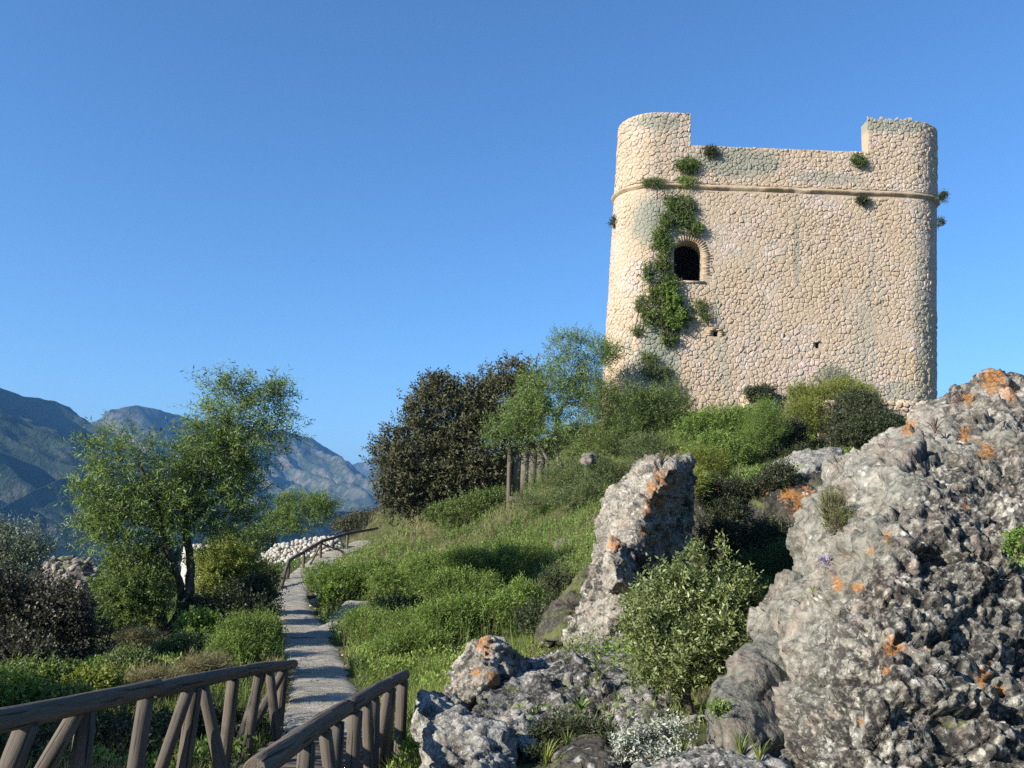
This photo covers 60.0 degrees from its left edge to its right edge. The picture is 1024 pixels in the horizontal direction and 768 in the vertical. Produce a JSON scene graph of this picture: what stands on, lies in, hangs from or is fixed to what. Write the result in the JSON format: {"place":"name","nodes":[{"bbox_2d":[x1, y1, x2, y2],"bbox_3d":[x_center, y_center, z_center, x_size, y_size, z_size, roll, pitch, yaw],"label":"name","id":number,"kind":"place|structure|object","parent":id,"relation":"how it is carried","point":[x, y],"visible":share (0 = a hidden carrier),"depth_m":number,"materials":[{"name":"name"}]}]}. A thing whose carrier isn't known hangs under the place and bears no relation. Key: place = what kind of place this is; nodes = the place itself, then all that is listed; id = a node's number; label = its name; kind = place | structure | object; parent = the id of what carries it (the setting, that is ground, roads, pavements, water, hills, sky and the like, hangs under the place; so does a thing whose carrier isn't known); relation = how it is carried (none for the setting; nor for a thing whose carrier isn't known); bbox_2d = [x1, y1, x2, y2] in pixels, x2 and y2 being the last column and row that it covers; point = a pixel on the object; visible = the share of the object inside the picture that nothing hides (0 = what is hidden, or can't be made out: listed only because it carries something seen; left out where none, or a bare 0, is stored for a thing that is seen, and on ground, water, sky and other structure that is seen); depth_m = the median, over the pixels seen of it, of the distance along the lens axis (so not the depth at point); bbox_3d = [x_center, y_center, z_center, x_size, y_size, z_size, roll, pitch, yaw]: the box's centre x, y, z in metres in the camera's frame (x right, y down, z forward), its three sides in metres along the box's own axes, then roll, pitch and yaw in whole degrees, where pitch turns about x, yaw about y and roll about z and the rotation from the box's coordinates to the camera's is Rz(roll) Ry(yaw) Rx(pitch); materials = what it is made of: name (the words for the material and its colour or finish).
{"place":"outdoors","nodes":[
{"label":"outdoors","id":0,"kind":"place"},
{"bbox_2d":[0,472,157,549],"bbox_3d":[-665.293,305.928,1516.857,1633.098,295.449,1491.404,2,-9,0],"label":"foothill","id":1,"kind":"structure","parent":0,"point":[41,497],"depth_m":1277.41,"materials":[{"name":"stone"}]},
{"bbox_2d":[0,388,274,537],"bbox_3d":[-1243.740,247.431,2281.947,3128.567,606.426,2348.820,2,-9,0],"label":"mountain","id":2,"kind":"structure","parent":0,"point":[34,454],"depth_m":1521.36,"materials":[{"name":"stone"}]},
{"bbox_2d":[1,511,368,577],"bbox_3d":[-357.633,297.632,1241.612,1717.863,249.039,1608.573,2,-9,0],"label":"foothill spur","id":3,"kind":"structure","parent":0,"point":[322,530],"depth_m":1106.40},
{"bbox_2d":[90,405,388,512],"bbox_3d":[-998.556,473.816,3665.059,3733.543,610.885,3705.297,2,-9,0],"label":"mountain peak","id":4,"kind":"structure","parent":0,"point":[317,465],"depth_m":3229.12,"materials":[{"name":"stone"}]},
{"bbox_2d":[291,600,367,638],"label":"side path","id":5,"kind":"structure","parent":0,"point":[319,632],"depth_m":23.13,"materials":[{"name":"stone"}]},
{"bbox_2d":[274,540,392,757],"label":"path","id":6,"kind":"structure","parent":0,"point":[321,682],"depth_m":16.60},
{"bbox_2d":[238,736,393,767],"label":"footbridge deck","id":7,"kind":"structure","parent":6,"relation":"on","point":[291,763],"depth_m":7.98,"materials":[{"name":"wood"}]},
{"bbox_2d":[0,659,297,767],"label":"handrail","id":8,"kind":"object","parent":7,"relation":"attached to","point":[76,713],"visible":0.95,"depth_m":6.12,"materials":[{"name":"wood"}]},
{"bbox_2d":[243,670,409,767],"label":"handrail","id":9,"kind":"object","parent":7,"relation":"attached to","point":[372,722],"visible":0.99,"depth_m":6.55,"materials":[{"name":"wood"}]},
{"bbox_2d":[353,450,489,478],"bbox_3d":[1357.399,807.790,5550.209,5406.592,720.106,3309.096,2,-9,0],"label":"mountain","id":10,"kind":"structure","parent":0,"point":[363,468],"depth_m":5551.06,"materials":[{"name":"stone"}]},
{"bbox_2d":[19,410,906,767],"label":"ground","id":11,"kind":"structure","parent":0,"point":[700,733],"depth_m":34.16,"materials":[{"name":"plant"}]},
{"bbox_2d":[0,664,53,707],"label":"weed clump","id":12,"kind":"object","parent":11,"relation":"on","point":[20,688],"visible":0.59,"depth_m":8.80,"materials":[{"name":"green plant"}]},
{"bbox_2d":[0,505,66,587],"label":"shrub","id":13,"kind":"object","parent":11,"relation":"on","point":[19,552],"visible":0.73,"depth_m":15.61,"materials":[{"name":"green plant"}]},
{"bbox_2d":[0,646,77,685],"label":"weed clump","id":14,"kind":"object","parent":11,"relation":"on","point":[48,669],"visible":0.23,"depth_m":10.53,"materials":[{"name":"green plant"}]},
{"bbox_2d":[0,551,122,670],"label":"bramble","id":15,"kind":"object","parent":11,"relation":"on","point":[61,619],"visible":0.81,"depth_m":13.77,"materials":[{"name":"brown plant"}]},
{"bbox_2d":[34,677,101,722],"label":"weed clump","id":16,"kind":"object","parent":11,"relation":"on","point":[57,690],"visible":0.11,"depth_m":8.96,"materials":[{"name":"green plant"}]},
{"bbox_2d":[25,555,111,610],"bbox_3d":[-12.123,6.106,23.744,2.926,2.780,6.944,7,-10,-29],"label":"ruin mound","id":17,"kind":"object","parent":11,"relation":"on","point":[73,565],"visible":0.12,"depth_m":25.21,"materials":[{"name":"stone"}]},
{"bbox_2d":[53,658,131,710],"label":"weed clump","id":18,"kind":"object","parent":11,"relation":"on","point":[102,678],"visible":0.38,"depth_m":10.48,"materials":[{"name":"green plant"}]},
{"bbox_2d":[87,639,167,677],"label":"weed clump","id":19,"kind":"object","parent":11,"relation":"on","point":[124,657],"visible":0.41,"depth_m":12.92,"materials":[{"name":"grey plant"}]},
{"bbox_2d":[104,620,170,650],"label":"weed clump","id":20,"kind":"object","parent":11,"relation":"on","point":[134,636],"visible":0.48,"depth_m":16.28,"materials":[{"name":"green plant"}]},
{"bbox_2d":[85,528,190,638],"bbox_3d":[-8.120,4.374,19.136,2.069,2.674,2.970,5,-9,-16],"label":"shrub","id":21,"kind":"object","parent":11,"relation":"on","point":[132,585],"visible":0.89,"depth_m":18.48,"materials":[{"name":"green plant"}]},
{"bbox_2d":[0,694,287,767],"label":"bramble","id":22,"kind":"object","parent":11,"relation":"on","point":[112,728],"visible":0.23,"depth_m":8.28,"materials":[{"name":"green plant"}]},
{"bbox_2d":[123,657,197,708],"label":"weed clump","id":23,"kind":"object","parent":11,"relation":"on","point":[140,675],"visible":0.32,"depth_m":11.08,"materials":[{"name":"green plant"}]},
{"bbox_2d":[136,626,213,659],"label":"weed clump","id":24,"kind":"object","parent":11,"relation":"on","point":[181,641],"visible":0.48,"depth_m":14.82,"materials":[{"name":"green plant"}]},
{"bbox_2d":[48,358,315,634],"bbox_3d":[-7.415,2.485,20.069,5.628,6.557,2.817,6,-10,-22],"label":"almond tree","id":25,"kind":"object","parent":11,"relation":"on","point":[236,466],"visible":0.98,"depth_m":19.86,"materials":[{"name":"green plant"}]},
{"bbox_2d":[171,605,224,640],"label":"shrub","id":26,"kind":"object","parent":11,"relation":"on","point":[199,620],"visible":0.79,"depth_m":16.76,"materials":[{"name":"green plant"}]},
{"bbox_2d":[181,544,214,598],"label":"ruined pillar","id":27,"kind":"structure","parent":11,"relation":"on","point":[183,571],"depth_m":25.41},
{"bbox_2d":[170,646,240,685],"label":"weed clump","id":28,"kind":"object","parent":11,"relation":"on","point":[196,663],"visible":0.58,"depth_m":12.59,"materials":[{"name":"green plant"}]},
{"bbox_2d":[166,555,289,638],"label":"shrub","id":29,"kind":"object","parent":11,"relation":"on","point":[248,593],"visible":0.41,"depth_m":19.53,"materials":[{"name":"green plant"}]},
{"bbox_2d":[182,532,273,598],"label":"shrub","id":30,"kind":"object","parent":11,"relation":"on","point":[214,574],"visible":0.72,"depth_m":23.77,"materials":[{"name":"green plant"}]},
{"bbox_2d":[196,604,290,676],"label":"weed clump","id":31,"kind":"object","parent":11,"relation":"on","point":[257,627],"visible":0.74,"depth_m":14.47,"materials":[{"name":"green plant"}]},
{"bbox_2d":[205,516,283,555],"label":"shrub","id":32,"kind":"object","parent":11,"relation":"on","point":[262,538],"visible":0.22,"depth_m":43.66,"materials":[{"name":"green plant"}]},
{"bbox_2d":[249,652,298,702],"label":"weed clump","id":33,"kind":"object","parent":11,"relation":"on","point":[289,683],"visible":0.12,"depth_m":12.07,"materials":[{"name":"green plant"}]},
{"bbox_2d":[258,536,345,566],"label":"rubble wall","id":34,"kind":"structure","parent":11,"relation":"on","point":[287,550],"depth_m":42.59,"materials":[{"name":"stone"}]},
{"bbox_2d":[260,483,347,540],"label":"shrub","id":35,"kind":"object","parent":11,"relation":"on","point":[314,504],"visible":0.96,"depth_m":51.09,"materials":[{"name":"green plant"}]},
{"bbox_2d":[312,581,343,614],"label":"weed clump","id":36,"kind":"object","parent":11,"relation":"on","point":[327,592],"visible":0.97,"depth_m":26.77,"materials":[{"name":"green plant"}]},
{"bbox_2d":[280,527,378,589],"bbox_3d":[-8.317,7.782,40.518,0.888,2.515,15.605,1,-9,5],"label":"handrail","id":37,"kind":"object","parent":11,"relation":"on","point":[320,543],"visible":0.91,"depth_m":39.55,"materials":[{"name":"wood"}]},
{"bbox_2d":[325,504,383,540],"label":"shrub","id":38,"kind":"object","parent":11,"relation":"on","point":[350,523],"visible":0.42,"depth_m":56.28,"materials":[{"name":"green plant"}]},
{"bbox_2d":[289,552,423,604],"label":"weed clump","id":39,"kind":"object","parent":11,"relation":"on","point":[361,575],"visible":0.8,"depth_m":27.52,"materials":[{"name":"green plant"}]},
{"bbox_2d":[329,601,455,662],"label":"weed clump","id":40,"kind":"object","parent":11,"relation":"on","point":[409,638],"visible":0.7,"depth_m":17.45,"materials":[{"name":"green plant"}]},
{"bbox_2d":[0,411,851,767],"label":"dry grass","id":41,"kind":"structure","parent":11,"relation":"on","point":[358,527],"depth_m":31.48,"materials":[{"name":"plant"}]},
{"bbox_2d":[410,689,466,743],"bbox_3d":[-0.661,3.103,8.275,0.536,0.424,1.500,2,-9,0],"label":"rock","id":42,"kind":"object","parent":11,"relation":"on","point":[429,706],"visible":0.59,"depth_m":8.00,"materials":[{"name":"grey stone"}]},
{"bbox_2d":[0,405,905,767],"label":"herbs","id":43,"kind":"object","parent":11,"relation":"on","point":[396,659],"visible":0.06,"depth_m":15.82,"materials":[{"name":"green plant"}]},
{"bbox_2d":[359,348,553,528],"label":"carob tree","id":44,"kind":"object","parent":11,"relation":"on","point":[410,475],"visible":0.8,"depth_m":43.95,"materials":[{"name":"green plant"}]},
{"bbox_2d":[415,482,514,532],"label":"shrub","id":45,"kind":"object","parent":11,"relation":"on","point":[476,502],"visible":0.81,"depth_m":38.80,"materials":[{"name":"green plant"}]},
{"bbox_2d":[419,704,517,767],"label":"rock","id":46,"kind":"object","parent":11,"relation":"on","point":[459,736],"visible":1,"depth_m":6.54,"materials":[{"name":"grey stone"}]},
{"bbox_2d":[364,556,576,639],"bbox_3d":[-0.687,5.070,20.735,2.769,2.346,8.120,8,-11,-32],"label":"shrub","id":47,"kind":"object","parent":11,"relation":"on","point":[535,619],"visible":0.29,"depth_m":19.32,"materials":[{"name":"green plant"}]},
{"bbox_2d":[394,532,558,592],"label":"weed clump","id":48,"kind":"object","parent":11,"relation":"on","point":[482,559],"visible":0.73,"depth_m":24.34,"materials":[{"name":"green plant"}]},
{"bbox_2d":[403,561,553,645],"bbox_3d":[-0.864,5.027,20.059,3.630,1.910,4.626,2,-9,0],"label":"weed clump","id":49,"kind":"object","parent":11,"relation":"on","point":[464,597],"visible":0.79,"depth_m":18.91,"materials":[{"name":"green plant"}]},
{"bbox_2d":[231,457,727,725],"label":"tall weeds","id":50,"kind":"object","parent":11,"relation":"on","point":[575,645],"visible":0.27,"depth_m":23.23,"materials":[{"name":"green plant"}]},
{"bbox_2d":[444,635,526,710],"bbox_3d":[-0.274,3.167,9.719,0.901,0.774,1.786,2,-9,0],"label":"rock","id":51,"kind":"object","parent":11,"relation":"on","point":[487,663],"visible":0.77,"depth_m":9.31,"materials":[{"name":"stone"}]},
{"bbox_2d":[506,442,550,504],"bbox_3d":[0.717,3.951,38.488,1.886,3.000,0.520,2,-9,0],"label":"fence","id":52,"kind":"object","parent":11,"relation":"on","point":[522,462],"visible":0.52,"depth_m":38.71,"materials":[{"name":"wood"}]},
{"bbox_2d":[475,323,637,471],"bbox_3d":[1.911,0.489,38.769,7.135,6.819,3.556,2,-9,0],"label":"almond tree","id":53,"kind":"object","parent":11,"relation":"on","point":[536,411],"visible":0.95,"depth_m":38.61,"materials":[{"name":"green plant"}]},
{"bbox_2d":[533,561,591,648],"bbox_3d":[1.017,3.707,15.067,0.959,1.385,2.782,0,-9,14],"label":"rock","id":54,"kind":"object","parent":11,"relation":"on","point":[556,613],"visible":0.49,"depth_m":14.29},
{"bbox_2d":[472,638,665,725],"bbox_3d":[0.838,3.272,9.988,1.804,0.569,5.100,-3,-10,28],"label":"rock slab","id":55,"kind":"object","parent":11,"relation":"on","point":[545,678],"visible":0.56,"depth_m":9.10,"materials":[{"name":"grey stone"}]},
{"bbox_2d":[516,702,645,765],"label":"shrub","id":56,"kind":"object","parent":11,"relation":"on","point":[545,732],"visible":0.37,"depth_m":6.90,"materials":[{"name":"green plant"}]},
{"bbox_2d":[500,425,673,512],"bbox_3d":[2.779,3.306,33.920,6.350,3.654,4.437,-3,-11,31],"label":"shrub","id":57,"kind":"object","parent":11,"relation":"on","point":[587,491],"visible":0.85,"depth_m":33.82,"materials":[{"name":"green plant"}]},
{"bbox_2d":[579,453,598,466],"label":"rock","id":58,"kind":"object","parent":11,"relation":"on","point":[586,459],"visible":0.99,"depth_m":33.05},
{"bbox_2d":[499,690,704,767],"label":"rock slab","id":59,"kind":"object","parent":11,"relation":"on","point":[511,718],"visible":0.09,"depth_m":7.88,"materials":[{"name":"grey stone"}]},
{"bbox_2d":[515,730,540,757],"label":"rock","id":60,"kind":"object","parent":59,"relation":"on","point":[521,735],"visible":0.48,"depth_m":6.86,"materials":[{"name":"grey stone"}]},
{"bbox_2d":[563,690,594,712],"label":"squill plant","id":61,"kind":"object","parent":59,"relation":"on","point":[581,704],"visible":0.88,"depth_m":7.98,"materials":[{"name":"green plant"}]},
{"bbox_2d":[549,734,628,767],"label":"rock","id":62,"kind":"object","parent":59,"relation":"on","point":[585,751],"visible":0.85,"depth_m":6.21,"materials":[{"name":"stone"}]},
{"bbox_2d":[561,452,697,647],"bbox_3d":[2.025,2.831,15.037,2.146,3.574,7.483,0,-9,15],"label":"rock spire","id":63,"kind":"object","parent":11,"relation":"on","point":[647,505],"visible":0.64,"depth_m":12.94,"materials":[{"name":"stone"}]},
{"bbox_2d":[600,535,639,601],"bbox_3d":[1.394,2.493,11.730,0.510,0.963,1.247,-1,-9,18],"label":"rock","id":64,"kind":"object","parent":63,"relation":"on","point":[615,568],"visible":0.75,"depth_m":11.41,"materials":[{"name":"stone"}]},
{"bbox_2d":[572,367,697,460],"bbox_3d":[5.161,1.466,36.961,5.486,4.740,3.960,2,-9,0],"label":"shrub","id":65,"kind":"object","parent":11,"relation":"on","point":[647,404],"visible":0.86,"depth_m":36.99,"materials":[{"name":"green plant"}]},
{"bbox_2d":[611,689,679,732],"bbox_3d":[1.227,3.069,8.022,0.668,0.410,1.744,1,-9,7],"label":"rock","id":66,"kind":"object","parent":11,"relation":"on","point":[662,703],"visible":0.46,"depth_m":8.03,"materials":[{"name":"grey stone"}]},
{"bbox_2d":[604,708,704,765],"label":"silver plant","id":67,"kind":"object","parent":11,"relation":"on","point":[634,737],"visible":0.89,"depth_m":6.15,"materials":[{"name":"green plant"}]},
{"bbox_2d":[611,528,767,716],"bbox_3d":[1.679,2.251,8.278,1.838,1.818,1.298,11,-12,-43],"label":"shrub","id":68,"kind":"object","parent":11,"relation":"on","point":[688,625],"visible":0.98,"depth_m":8.03,"materials":[{"name":"green plant"}]},
{"bbox_2d":[681,439,740,510],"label":"weed clump","id":69,"kind":"object","parent":11,"relation":"on","point":[715,460],"visible":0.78,"depth_m":26.20,"materials":[{"name":"green plant"}]},
{"bbox_2d":[631,742,793,767],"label":"rock","id":70,"kind":"object","parent":11,"relation":"on","point":[708,756],"visible":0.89,"depth_m":5.52,"materials":[{"name":"grey stone"}]},
{"bbox_2d":[728,723,754,753],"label":"grass tuft","id":71,"kind":"object","parent":70,"relation":"on","point":[740,748],"visible":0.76,"depth_m":5.72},
{"bbox_2d":[670,397,776,466],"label":"weed clump","id":72,"kind":"object","parent":11,"relation":"on","point":[723,429],"visible":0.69,"depth_m":32.74,"materials":[{"name":"green plant"}]},
{"bbox_2d":[705,626,791,757],"bbox_3d":[1.952,2.402,6.747,0.862,1.184,2.200,-2,-10,23],"label":"boulder","id":73,"kind":"object","parent":11,"relation":"on","point":[756,670],"visible":0.54,"depth_m":6.32,"materials":[{"name":"grey stone"}]},
{"bbox_2d":[706,696,732,723],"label":"weed","id":74,"kind":"object","parent":73,"relation":"on","point":[718,705],"visible":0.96,"depth_m":6.07,"materials":[{"name":"green plant"}]},
{"bbox_2d":[705,535,793,584],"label":"weed clump","id":75,"kind":"object","parent":11,"relation":"on","point":[781,563],"visible":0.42,"depth_m":16.94,"materials":[{"name":"green plant"}]},
{"bbox_2d":[692,471,823,580],"bbox_3d":[5.390,3.392,19.374,3.804,3.438,5.196,-2,-10,23],"label":"rock","id":76,"kind":"object","parent":11,"relation":"on","point":[787,503],"visible":0.12,"depth_m":19.71,"materials":[{"name":"stone"}]},
{"bbox_2d":[693,455,804,566],"bbox_3d":[4.952,2.798,19.433,2.773,2.692,3.409,-1,-10,21],"label":"shrub","id":77,"kind":"object","parent":76,"relation":"on","point":[756,533],"visible":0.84,"depth_m":19.70,"materials":[{"name":"green plant"}]},
{"bbox_2d":[738,380,781,404],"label":"shrub","id":78,"kind":"object","parent":11,"relation":"on","point":[763,390],"visible":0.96,"depth_m":36.53,"materials":[{"name":"green plant"}]},
{"bbox_2d":[740,393,782,418],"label":"ruined wall","id":79,"kind":"structure","parent":11,"relation":"on","point":[746,400],"depth_m":36.99,"materials":[{"name":"stone"}]},
{"bbox_2d":[733,393,795,461],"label":"weed clump","id":80,"kind":"object","parent":11,"relation":"on","point":[764,437],"visible":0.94,"depth_m":32.09,"materials":[{"name":"green plant"}]},
{"bbox_2d":[600,112,939,423],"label":"castle tower","id":81,"kind":"structure","parent":11,"relation":"on","point":[792,265],"depth_m":41.52,"materials":[{"name":"stone"}]},
{"bbox_2d":[628,291,650,337],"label":"wall tuft","id":82,"kind":"object","parent":81,"relation":"attached to","point":[641,306],"visible":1,"depth_m":40.87,"materials":[{"name":"green plant"}]},
{"bbox_2d":[640,264,665,285],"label":"wall tuft","id":83,"kind":"object","parent":81,"relation":"attached to","point":[655,279],"visible":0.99,"depth_m":41.04,"materials":[{"name":"green plant"}]},
{"bbox_2d":[640,176,669,188],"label":"wall tuft","id":84,"kind":"object","parent":81,"relation":"attached to","point":[655,181],"visible":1,"depth_m":41.87,"materials":[{"name":"green plant"}]},
{"bbox_2d":[635,349,676,384],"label":"wall tuft","id":85,"kind":"object","parent":81,"relation":"attached to","point":[653,368],"visible":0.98,"depth_m":40.36,"materials":[{"name":"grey plant"}]},
{"bbox_2d":[636,188,694,348],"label":"climbing plant","id":86,"kind":"object","parent":81,"relation":"attached to","point":[661,239],"visible":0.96,"depth_m":41.05,"materials":[{"name":"green plant"}]},
{"bbox_2d":[657,280,689,329],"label":"climbing plant","id":87,"kind":"object","parent":81,"relation":"attached to","point":[674,294],"visible":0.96,"depth_m":40.66,"materials":[{"name":"green plant"}]},
{"bbox_2d":[672,155,701,175],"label":"wall tuft","id":88,"kind":"object","parent":81,"relation":"attached to","point":[686,165],"visible":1,"depth_m":42.00,"materials":[{"name":"green plant"}]},
{"bbox_2d":[671,189,705,238],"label":"wall tuft","id":89,"kind":"object","parent":81,"relation":"attached to","point":[689,203],"visible":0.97,"depth_m":41.58,"materials":[{"name":"green plant"}]},
{"bbox_2d":[691,296,711,325],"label":"wall tuft","id":90,"kind":"object","parent":81,"relation":"attached to","point":[702,315],"visible":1,"depth_m":40.82,"materials":[{"name":"green plant"}]},
{"bbox_2d":[701,143,720,161],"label":"wall tuft","id":91,"kind":"object","parent":81,"relation":"attached to","point":[708,150],"visible":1,"depth_m":42.12,"materials":[{"name":"green plant"}]},
{"bbox_2d":[849,152,869,170],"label":"wall tuft","id":92,"kind":"object","parent":81,"relation":"attached to","point":[859,159],"visible":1,"depth_m":42.10,"materials":[{"name":"green plant"}]},
{"bbox_2d":[768,447,844,480],"bbox_3d":[7.899,2.322,23.603,2.156,1.490,3.542,-7,-13,44],"label":"rock","id":93,"kind":"object","parent":11,"relation":"on","point":[808,460],"visible":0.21,"depth_m":23.62,"materials":[{"name":"grey stone"}]},
{"bbox_2d":[816,400,837,445],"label":"masonry pier","id":94,"kind":"structure","parent":11,"relation":"on","point":[820,436],"depth_m":34.50,"materials":[{"name":"stone"}]},
{"bbox_2d":[778,372,884,441],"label":"shrub","id":95,"kind":"object","parent":11,"relation":"on","point":[807,401],"visible":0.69,"depth_m":34.88,"materials":[{"name":"green plant"}]},
{"bbox_2d":[764,384,906,459],"bbox_3d":[11.771,1.952,32.897,5.799,4.094,3.684,2,-9,0],"label":"shrub","id":96,"kind":"object","parent":11,"relation":"on","point":[855,424],"visible":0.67,"depth_m":32.39,"materials":[{"name":"green plant"}]},
{"bbox_2d":[814,357,858,393],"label":"shrub","id":97,"kind":"object","parent":11,"relation":"on","point":[839,373],"visible":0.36,"depth_m":37.10,"materials":[{"name":"green plant"}]},
{"bbox_2d":[746,407,1023,767],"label":"boulder","id":98,"kind":"object","parent":11,"relation":"on","point":[900,644],"visible":0.87,"depth_m":6.28,"materials":[{"name":"stone"}]},
{"bbox_2d":[812,483,857,534],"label":"fern","id":99,"kind":"object","parent":98,"relation":"on","point":[838,518],"visible":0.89,"depth_m":7.60,"materials":[{"name":"green plant"}]},
{"bbox_2d":[1000,525,1023,566],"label":"shrub","id":100,"kind":"object","parent":98,"relation":"on","point":[1014,536],"visible":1,"depth_m":6.01,"materials":[{"name":"green plant"}]},
{"bbox_2d":[860,399,925,418],"bbox_3d":[17.166,1.607,39.172,3.394,1.732,1.327,2,-9,0],"label":"tower footing","id":101,"kind":"object","parent":11,"relation":"on","point":[903,407],"visible":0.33,"depth_m":38.67,"materials":[{"name":"stone"}]},
{"bbox_2d":[905,368,1023,431],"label":"crag","id":102,"kind":"structure","parent":11,"relation":"on","point":[998,394],"depth_m":11.82,"materials":[{"name":"stone"}]},
{"bbox_2d":[0,0,1023,464],"label":"sky","id":103,"kind":"structure","parent":0,"point":[360,197],"materials":[{"name":"blue"}]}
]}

